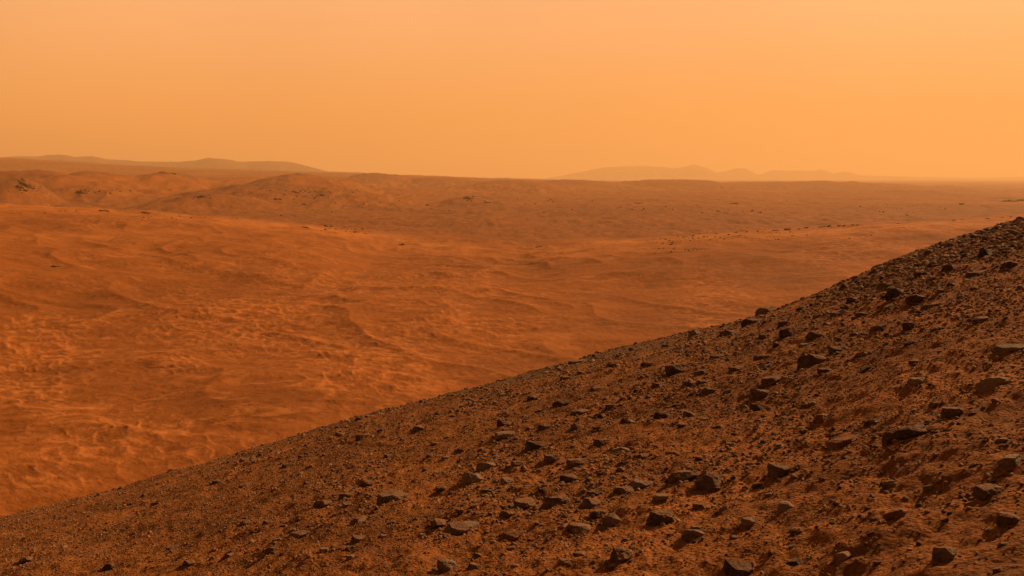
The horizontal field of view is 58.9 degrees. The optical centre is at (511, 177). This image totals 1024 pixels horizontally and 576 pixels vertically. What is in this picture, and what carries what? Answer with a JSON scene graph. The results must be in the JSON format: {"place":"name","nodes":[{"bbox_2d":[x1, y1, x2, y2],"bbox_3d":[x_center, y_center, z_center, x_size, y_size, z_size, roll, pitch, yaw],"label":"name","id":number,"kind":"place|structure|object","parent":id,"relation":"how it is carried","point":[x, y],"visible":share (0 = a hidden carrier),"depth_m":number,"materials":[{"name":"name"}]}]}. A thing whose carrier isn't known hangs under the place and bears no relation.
{"place":"outdoors","nodes":[
{"label":"outdoors","id":0,"kind":"place"},
{"bbox_2d":[4,155,361,173],"bbox_3d":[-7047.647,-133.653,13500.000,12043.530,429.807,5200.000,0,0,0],"label":"distant hills","id":1,"kind":"structure","parent":0,"point":[210,163],"depth_m":13051.12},
{"bbox_2d":[0,157,1023,575],"bbox_3d":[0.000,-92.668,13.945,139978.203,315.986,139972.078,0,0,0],"label":"ground","id":2,"kind":"structure","parent":0,"point":[232,315],"depth_m":263.85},
{"bbox_2d":[19,556,32,563],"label":"rock","id":3,"kind":"object","parent":2,"relation":"on","point":[23,559],"visible":0.98,"depth_m":17.62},
{"bbox_2d":[18,178,35,189],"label":"outcrop","id":4,"kind":"object","parent":2,"relation":"on","point":[22,181],"visible":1,"depth_m":1471.81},
{"bbox_2d":[102,564,114,570],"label":"rock","id":5,"kind":"object","parent":2,"relation":"on","point":[107,567],"visible":0.94,"depth_m":15.52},
{"bbox_2d":[182,559,194,566],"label":"rock","id":6,"kind":"object","parent":2,"relation":"on","point":[189,562],"visible":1,"depth_m":13.64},
{"bbox_2d":[264,546,278,554],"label":"rock","id":7,"kind":"object","parent":2,"relation":"on","point":[270,550],"visible":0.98,"depth_m":12.54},
{"bbox_2d":[288,530,309,537],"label":"rock","id":8,"kind":"object","parent":2,"relation":"on","point":[299,533],"visible":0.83,"depth_m":12.91,"materials":[{"name":"stone"}]},
{"bbox_2d":[313,500,332,507],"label":"rock","id":9,"kind":"object","parent":2,"relation":"on","point":[322,503],"visible":1,"depth_m":15.05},
{"bbox_2d":[338,491,353,499],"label":"rock","id":10,"kind":"object","parent":2,"relation":"on","point":[345,494],"visible":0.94,"depth_m":15.34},
{"bbox_2d":[349,516,366,524],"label":"rock","id":11,"kind":"object","parent":2,"relation":"on","point":[356,520],"visible":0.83,"depth_m":12.56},
{"bbox_2d":[351,535,364,542],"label":"rock","id":12,"kind":"object","parent":2,"relation":"on","point":[356,538],"visible":1,"depth_m":11.48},
{"bbox_2d":[355,433,370,440],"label":"rock","id":13,"kind":"object","parent":2,"relation":"on","point":[358,437],"visible":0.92,"depth_m":24.14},
{"bbox_2d":[360,480,372,486],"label":"rock","id":14,"kind":"object","parent":2,"relation":"on","point":[366,483],"visible":0.98,"depth_m":16.34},
{"bbox_2d":[376,490,406,504],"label":"boulder","id":15,"kind":"object","parent":2,"relation":"on","point":[385,497],"visible":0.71,"depth_m":13.53,"materials":[{"name":"stone"}]},
{"bbox_2d":[411,425,423,432],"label":"rock","id":16,"kind":"object","parent":2,"relation":"on","point":[416,428],"visible":0.91,"depth_m":22.49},
{"bbox_2d":[430,518,447,528],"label":"rock","id":17,"kind":"object","parent":2,"relation":"on","point":[436,522],"visible":0.99,"depth_m":11.31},
{"bbox_2d":[437,559,456,572],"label":"boulder","id":18,"kind":"object","parent":2,"relation":"on","point":[445,565],"visible":0.92,"depth_m":9.36,"materials":[{"name":"stone"}]},
{"bbox_2d":[444,521,468,535],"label":"boulder","id":19,"kind":"object","parent":2,"relation":"on","point":[457,528],"visible":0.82,"depth_m":10.73,"materials":[{"name":"stone"}]},
{"bbox_2d":[460,472,482,484],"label":"boulder","id":20,"kind":"object","parent":2,"relation":"on","point":[468,477],"visible":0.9,"depth_m":13.64,"materials":[{"name":"stone"}]},
{"bbox_2d":[464,521,479,528],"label":"boulder","id":21,"kind":"object","parent":2,"relation":"on","point":[473,524],"visible":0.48,"depth_m":10.92,"materials":[{"name":"stone"}]},
{"bbox_2d":[468,562,480,569],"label":"rock","id":22,"kind":"object","parent":2,"relation":"on","point":[472,565],"visible":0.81,"depth_m":9.25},
{"bbox_2d":[8,182,945,252],"bbox_3d":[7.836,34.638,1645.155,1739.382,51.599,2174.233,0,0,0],"label":"plain stones","id":23,"kind":"object","parent":2,"relation":"on","point":[467,200],"visible":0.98,"depth_m":1448.44,"materials":[{"name":"stone"}]},
{"bbox_2d":[476,462,495,470],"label":"boulder","id":24,"kind":"object","parent":2,"relation":"on","point":[482,466],"visible":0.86,"depth_m":14.51,"materials":[{"name":"stone"}]},
{"bbox_2d":[497,419,510,426],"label":"boulder","id":25,"kind":"object","parent":2,"relation":"on","point":[502,423],"visible":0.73,"depth_m":19.47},
{"bbox_2d":[494,431,514,440],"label":"boulder","id":26,"kind":"object","parent":2,"relation":"on","point":[500,435],"visible":0.88,"depth_m":17.54,"materials":[{"name":"stone"}]},
{"bbox_2d":[499,510,513,517],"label":"rock","id":27,"kind":"object","parent":2,"relation":"on","point":[507,514],"visible":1,"depth_m":11.03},
{"bbox_2d":[500,477,513,484],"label":"rock","id":28,"kind":"object","parent":2,"relation":"on","point":[504,480],"visible":0.96,"depth_m":13.22,"materials":[{"name":"stone"}]},
{"bbox_2d":[499,530,523,540],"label":"boulder","id":29,"kind":"object","parent":2,"relation":"on","point":[510,535],"visible":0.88,"depth_m":9.97,"materials":[{"name":"stone"}]},
{"bbox_2d":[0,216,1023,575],"bbox_3d":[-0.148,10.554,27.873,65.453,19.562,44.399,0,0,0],"label":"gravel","id":30,"kind":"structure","parent":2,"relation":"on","point":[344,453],"depth_m":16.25,"materials":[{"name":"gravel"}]},
{"bbox_2d":[511,460,523,466],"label":"rock","id":31,"kind":"object","parent":2,"relation":"on","point":[516,463],"visible":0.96,"depth_m":14.24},
{"bbox_2d":[514,497,535,509],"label":"boulder","id":32,"kind":"object","parent":2,"relation":"on","point":[524,503],"visible":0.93,"depth_m":11.38,"materials":[{"name":"stone"}]},
{"bbox_2d":[525,441,543,450],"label":"rock","id":33,"kind":"object","parent":2,"relation":"on","point":[531,445],"visible":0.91,"depth_m":15.48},
{"bbox_2d":[537,424,549,430],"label":"rock","id":34,"kind":"object","parent":2,"relation":"on","point":[540,427],"visible":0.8,"depth_m":17.78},
{"bbox_2d":[544,454,559,461],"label":"rock","id":35,"kind":"object","parent":2,"relation":"on","point":[550,457],"visible":1,"depth_m":14.17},
{"bbox_2d":[539,494,570,509],"bbox_3d":[0.536,4.024,11.234,0.426,0.182,0.300,-13,-7,-5],"label":"boulder","id":36,"kind":"object","parent":2,"relation":"on","point":[550,502],"visible":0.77,"depth_m":11.15,"materials":[{"name":"stone"}]},
{"bbox_2d":[552,399,569,407],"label":"rock","id":37,"kind":"object","parent":2,"relation":"on","point":[559,403],"visible":0.83,"depth_m":20.48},
{"bbox_2d":[559,474,577,481],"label":"rock","id":38,"kind":"object","parent":2,"relation":"on","point":[568,477],"visible":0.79,"depth_m":12.25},
{"bbox_2d":[570,423,583,430],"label":"boulder","id":39,"kind":"object","parent":2,"relation":"on","point":[574,427],"visible":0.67,"depth_m":16.78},
{"bbox_2d":[566,458,587,468],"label":"boulder","id":40,"kind":"object","parent":2,"relation":"on","point":[571,463],"visible":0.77,"depth_m":13.25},
{"bbox_2d":[568,359,585,363],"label":"rock","id":41,"kind":"object","parent":2,"relation":"on","point":[578,361],"visible":0.78,"depth_m":36.62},
{"bbox_2d":[566,522,590,534],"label":"boulder","id":42,"kind":"object","parent":2,"relation":"on","point":[578,528],"visible":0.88,"depth_m":9.73,"materials":[{"name":"stone"}]},
{"bbox_2d":[570,409,588,416],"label":"rock","id":43,"kind":"object","parent":2,"relation":"on","point":[577,412],"visible":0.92,"depth_m":18.56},
{"bbox_2d":[579,498,599,508],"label":"rock","id":44,"kind":"object","parent":2,"relation":"on","point":[587,503],"visible":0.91,"depth_m":10.67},
{"bbox_2d":[587,490,601,495],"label":"rock","id":45,"kind":"object","parent":2,"relation":"on","point":[595,492],"visible":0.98,"depth_m":11.04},
{"bbox_2d":[589,509,606,517],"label":"rock","id":46,"kind":"object","parent":2,"relation":"on","point":[596,513],"visible":1,"depth_m":10.13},
{"bbox_2d":[593,438,609,445],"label":"rock","id":47,"kind":"object","parent":2,"relation":"on","point":[597,442],"visible":1,"depth_m":14.46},
{"bbox_2d":[602,513,620,526],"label":"boulder","id":48,"kind":"object","parent":2,"relation":"on","point":[610,519],"visible":0.91,"depth_m":9.78,"materials":[{"name":"stone"}]},
{"bbox_2d":[610,447,628,453],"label":"rock","id":49,"kind":"object","parent":2,"relation":"on","point":[619,449],"visible":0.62,"depth_m":13.48,"materials":[{"name":"stone"}]},
{"bbox_2d":[610,547,633,562],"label":"boulder","id":50,"kind":"object","parent":2,"relation":"on","point":[620,554],"visible":0.94,"depth_m":8.26,"materials":[{"name":"stone"}]},
{"bbox_2d":[613,486,633,493],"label":"rock","id":51,"kind":"object","parent":2,"relation":"on","point":[622,490],"visible":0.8,"depth_m":10.94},
{"bbox_2d":[620,419,634,424],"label":"rock","id":52,"kind":"object","parent":2,"relation":"on","point":[625,421],"visible":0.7,"depth_m":15.92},
{"bbox_2d":[630,479,651,488],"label":"rock","id":53,"kind":"object","parent":2,"relation":"on","point":[636,483],"visible":0.95,"depth_m":11.08,"materials":[{"name":"stone"}]},
{"bbox_2d":[640,362,653,367],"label":"rock","id":54,"kind":"object","parent":2,"relation":"on","point":[644,364],"visible":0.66,"depth_m":24.82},
{"bbox_2d":[645,509,674,526],"bbox_3d":[1.525,3.540,9.371,0.332,0.199,0.287,-15,-5,2],"label":"boulder","id":55,"kind":"object","parent":2,"relation":"on","point":[656,517],"visible":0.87,"depth_m":9.31,"materials":[{"name":"stone"}]},
{"bbox_2d":[652,493,670,500],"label":"rock","id":56,"kind":"object","parent":2,"relation":"on","point":[658,497],"visible":1,"depth_m":10.00,"materials":[{"name":"stone"}]},
{"bbox_2d":[653,411,672,419],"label":"boulder","id":57,"kind":"object","parent":2,"relation":"on","point":[660,414],"visible":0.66,"depth_m":15.89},
{"bbox_2d":[665,364,684,375],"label":"boulder","id":58,"kind":"object","parent":2,"relation":"on","point":[670,370],"visible":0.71,"depth_m":20.60,"materials":[{"name":"stone"}]},
{"bbox_2d":[664,470,697,484],"bbox_3d":[1.997,3.545,10.709,0.406,0.160,0.254,-13,-8,-2],"label":"boulder","id":59,"kind":"object","parent":2,"relation":"on","point":[681,475],"visible":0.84,"depth_m":10.66,"materials":[{"name":"stone"}]},
{"bbox_2d":[681,381,694,387],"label":"rock","id":60,"kind":"object","parent":2,"relation":"on","point":[687,383],"visible":0.88,"depth_m":17.82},
{"bbox_2d":[683,410,694,416],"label":"rock","id":61,"kind":"object","parent":2,"relation":"on","point":[687,413],"visible":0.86,"depth_m":15.21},
{"bbox_2d":[681,529,703,542],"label":"boulder","id":62,"kind":"object","parent":2,"relation":"on","point":[688,535],"visible":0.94,"depth_m":8.45,"materials":[{"name":"stone"}]},
{"bbox_2d":[692,502,707,509],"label":"rock","id":63,"kind":"object","parent":2,"relation":"on","point":[698,505],"visible":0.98,"depth_m":9.47,"materials":[{"name":"stone"}]},
{"bbox_2d":[694,369,708,375],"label":"rock","id":64,"kind":"object","parent":2,"relation":"on","point":[702,372],"visible":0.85,"depth_m":19.24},
{"bbox_2d":[700,387,715,393],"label":"rock","id":65,"kind":"object","parent":2,"relation":"on","point":[706,390],"visible":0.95,"depth_m":16.73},
{"bbox_2d":[695,470,721,490],"bbox_3d":[2.221,3.429,10.252,0.279,0.247,0.275,0,0,28],"label":"boulder","id":66,"kind":"object","parent":2,"relation":"on","point":[704,480],"visible":0.95,"depth_m":10.17,"materials":[{"name":"stone"}]},
{"bbox_2d":[719,330,738,336],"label":"rock","id":67,"kind":"object","parent":2,"relation":"on","point":[725,333],"visible":0.81,"depth_m":29.98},
{"bbox_2d":[728,366,741,371],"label":"rock","id":68,"kind":"object","parent":2,"relation":"on","point":[734,368],"visible":0.96,"depth_m":18.60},
{"bbox_2d":[723,559,751,575],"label":"boulder","id":69,"kind":"object","parent":2,"relation":"on","point":[732,568],"visible":1,"depth_m":7.41,"materials":[{"name":"stone"}]},
{"bbox_2d":[741,517,756,526],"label":"rock","id":70,"kind":"object","parent":2,"relation":"on","point":[747,521],"visible":1,"depth_m":8.35,"materials":[{"name":"stone"}]},
{"bbox_2d":[741,318,758,326],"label":"rock","id":71,"kind":"object","parent":2,"relation":"on","point":[746,322],"visible":0.69,"depth_m":33.94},
{"bbox_2d":[749,403,762,410],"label":"boulder","id":72,"kind":"object","parent":2,"relation":"on","point":[755,406],"visible":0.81,"depth_m":14.21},
{"bbox_2d":[749,389,768,398],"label":"boulder","id":73,"kind":"object","parent":2,"relation":"on","point":[757,393],"visible":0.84,"depth_m":14.69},
{"bbox_2d":[755,306,775,316],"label":"boulder","id":74,"kind":"object","parent":2,"relation":"on","point":[762,310],"visible":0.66,"depth_m":44.98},
{"bbox_2d":[761,374,780,385],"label":"rock","id":75,"kind":"object","parent":2,"relation":"on","point":[770,380],"visible":1,"depth_m":15.35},
{"bbox_2d":[767,462,788,478],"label":"boulder","id":76,"kind":"object","parent":2,"relation":"on","point":[776,470],"visible":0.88,"depth_m":9.79,"materials":[{"name":"stone"}]},
{"bbox_2d":[777,500,793,512],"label":"boulder","id":77,"kind":"object","parent":2,"relation":"on","point":[783,505],"visible":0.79,"depth_m":8.47,"materials":[{"name":"stone"}]},
{"bbox_2d":[779,327,792,339],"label":"rock","id":78,"kind":"object","parent":2,"relation":"on","point":[785,333],"visible":0.85,"depth_m":21.91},
{"bbox_2d":[786,558,801,565],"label":"rock","id":79,"kind":"object","parent":2,"relation":"on","point":[796,561],"visible":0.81,"depth_m":7.19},
{"bbox_2d":[789,527,802,534],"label":"rock","id":80,"kind":"object","parent":2,"relation":"on","point":[795,530],"visible":1,"depth_m":7.76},
{"bbox_2d":[797,354,825,369],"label":"boulder","id":81,"kind":"object","parent":2,"relation":"on","point":[806,361],"visible":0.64,"depth_m":15.80,"materials":[{"name":"stone"}]},
{"bbox_2d":[805,331,820,340],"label":"rock","id":82,"kind":"object","parent":2,"relation":"on","point":[810,335],"visible":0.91,"depth_m":19.22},
{"bbox_2d":[812,413,827,423],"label":"rock","id":83,"kind":"object","parent":2,"relation":"on","point":[818,418],"visible":1,"depth_m":11.70,"materials":[{"name":"stone"}]},
{"bbox_2d":[817,367,830,372],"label":"rock","id":84,"kind":"object","parent":2,"relation":"on","point":[824,370],"visible":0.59,"depth_m":14.73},
{"bbox_2d":[828,346,844,352],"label":"rock","id":85,"kind":"object","parent":2,"relation":"on","point":[833,349],"visible":0.91,"depth_m":16.36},
{"bbox_2d":[830,309,843,318],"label":"rock","id":86,"kind":"object","parent":2,"relation":"on","point":[835,313],"visible":0.77,"depth_m":21.93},
{"bbox_2d":[832,551,850,560],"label":"rock","id":87,"kind":"object","parent":2,"relation":"on","point":[843,555],"visible":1,"depth_m":6.89,"materials":[{"name":"stone"}]},
{"bbox_2d":[826,434,858,450],"bbox_3d":[3.729,2.989,10.244,0.388,0.115,0.279,-27,-13,21],"label":"boulder","id":88,"kind":"object","parent":2,"relation":"on","point":[836,443],"visible":0.92,"depth_m":10.19,"materials":[{"name":"stone"}]},
{"bbox_2d":[852,348,874,359],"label":"rock","id":89,"kind":"object","parent":2,"relation":"on","point":[861,354],"visible":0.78,"depth_m":14.78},
{"bbox_2d":[863,418,881,426],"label":"rock","id":90,"kind":"object","parent":2,"relation":"on","point":[868,423],"visible":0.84,"depth_m":10.47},
{"bbox_2d":[869,324,887,331],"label":"rock","id":91,"kind":"object","parent":2,"relation":"on","point":[876,327],"visible":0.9,"depth_m":16.90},
{"bbox_2d":[877,282,891,289],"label":"rock","id":92,"kind":"object","parent":2,"relation":"on","point":[882,286],"visible":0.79,"depth_m":24.38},
{"bbox_2d":[881,479,897,489],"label":"boulder","id":93,"kind":"object","parent":2,"relation":"on","point":[888,484],"visible":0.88,"depth_m":7.98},
{"bbox_2d":[884,288,903,301],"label":"boulder","id":94,"kind":"object","parent":2,"relation":"on","point":[890,294],"visible":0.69,"depth_m":19.86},
{"bbox_2d":[882,507,906,520],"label":"rock","id":95,"kind":"object","parent":2,"relation":"on","point":[895,513],"visible":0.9,"depth_m":7.09,"materials":[{"name":"stone"}]},
{"bbox_2d":[882,423,926,446],"bbox_3d":[3.981,2.588,9.124,0.513,0.193,0.398,-21,-13,-6],"label":"boulder","id":96,"kind":"object","parent":2,"relation":"on","point":[911,431],"visible":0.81,"depth_m":9.03,"materials":[{"name":"stone"}]},
{"bbox_2d":[901,322,915,330],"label":"boulder","id":97,"kind":"object","parent":2,"relation":"on","point":[908,325],"visible":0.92,"depth_m":15.54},
{"bbox_2d":[903,339,917,345],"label":"rock","id":98,"kind":"object","parent":2,"relation":"on","point":[908,342],"visible":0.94,"depth_m":13.91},
{"bbox_2d":[905,294,924,303],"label":"rock","id":99,"kind":"object","parent":2,"relation":"on","point":[916,298],"visible":0.96,"depth_m":18.69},
{"bbox_2d":[907,377,924,384],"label":"rock","id":100,"kind":"object","parent":2,"relation":"on","point":[916,380],"visible":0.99,"depth_m":11.40,"materials":[{"name":"stone"}]},
{"bbox_2d":[913,272,929,277],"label":"rock","id":101,"kind":"object","parent":2,"relation":"on","point":[917,275],"visible":0.59,"depth_m":23.85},
{"bbox_2d":[922,484,933,491],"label":"rock","id":102,"kind":"object","parent":2,"relation":"on","point":[930,487],"visible":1,"depth_m":7.58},
{"bbox_2d":[920,301,944,309],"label":"rock","id":103,"kind":"object","parent":2,"relation":"on","point":[925,307],"visible":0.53,"depth_m":17.55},
{"bbox_2d":[932,546,956,561],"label":"boulder","id":104,"kind":"object","parent":2,"relation":"on","point":[942,554],"visible":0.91,"depth_m":6.07,"materials":[{"name":"stone"}]},
{"bbox_2d":[941,264,954,270],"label":"rock","id":105,"kind":"object","parent":2,"relation":"on","point":[949,266],"visible":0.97,"depth_m":20.72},
{"bbox_2d":[940,407,963,418],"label":"boulder","id":106,"kind":"object","parent":2,"relation":"on","point":[949,412],"visible":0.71,"depth_m":9.23,"materials":[{"name":"stone"}]},
{"bbox_2d":[965,270,985,277],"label":"rock","id":107,"kind":"object","parent":2,"relation":"on","point":[974,273],"visible":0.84,"depth_m":19.19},
{"bbox_2d":[970,316,988,323],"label":"rock","id":108,"kind":"object","parent":2,"relation":"on","point":[978,320],"visible":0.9,"depth_m":13.53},
{"bbox_2d":[977,248,991,258],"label":"boulder","id":109,"kind":"object","parent":2,"relation":"on","point":[982,252],"visible":0.66,"depth_m":21.62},
{"bbox_2d":[972,483,1001,500],"bbox_3d":[3.672,2.432,7.003,0.173,0.128,0.185,0,0,-17],"label":"boulder","id":110,"kind":"object","parent":2,"relation":"on","point":[984,492],"visible":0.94,"depth_m":6.96,"materials":[{"name":"stone"}]},
{"bbox_2d":[974,376,1010,392],"bbox_3d":[5.157,2.221,9.756,0.358,0.158,0.277,-19,-12,13],"label":"boulder","id":111,"kind":"object","parent":2,"relation":"on","point":[986,384],"visible":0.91,"depth_m":9.70,"materials":[{"name":"stone"}]},
{"bbox_2d":[995,437,1009,442],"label":"rock","id":112,"kind":"object","parent":2,"relation":"on","point":[1004,440],"visible":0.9,"depth_m":7.85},
{"bbox_2d":[991,344,1023,354],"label":"boulder","id":113,"kind":"object","parent":2,"relation":"on","point":[1002,349],"visible":0.94,"depth_m":11.41,"materials":[{"name":"stone"}]},
{"bbox_2d":[995,512,1019,525],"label":"boulder","id":114,"kind":"object","parent":2,"relation":"on","point":[1006,518],"visible":0.98,"depth_m":6.32,"materials":[{"name":"stone"}]},
{"bbox_2d":[999,261,1018,269],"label":"rock","id":115,"kind":"object","parent":2,"relation":"on","point":[1010,264],"visible":0.86,"depth_m":18.61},
{"bbox_2d":[997,454,1021,466],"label":"boulder","id":116,"kind":"object","parent":2,"relation":"on","point":[1011,460],"visible":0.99,"depth_m":7.30,"materials":[{"name":"stone"}]},
{"bbox_2d":[0,0,1023,177],"label":"sky","id":117,"kind":"structure","parent":0,"point":[452,88],"materials":[{"name":"orange"}]},
{"bbox_2d":[545,165,1023,179],"bbox_3d":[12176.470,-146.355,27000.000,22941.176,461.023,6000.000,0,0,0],"label":"distant hills","id":118,"kind":"structure","parent":0,"point":[692,172],"depth_m":25926.00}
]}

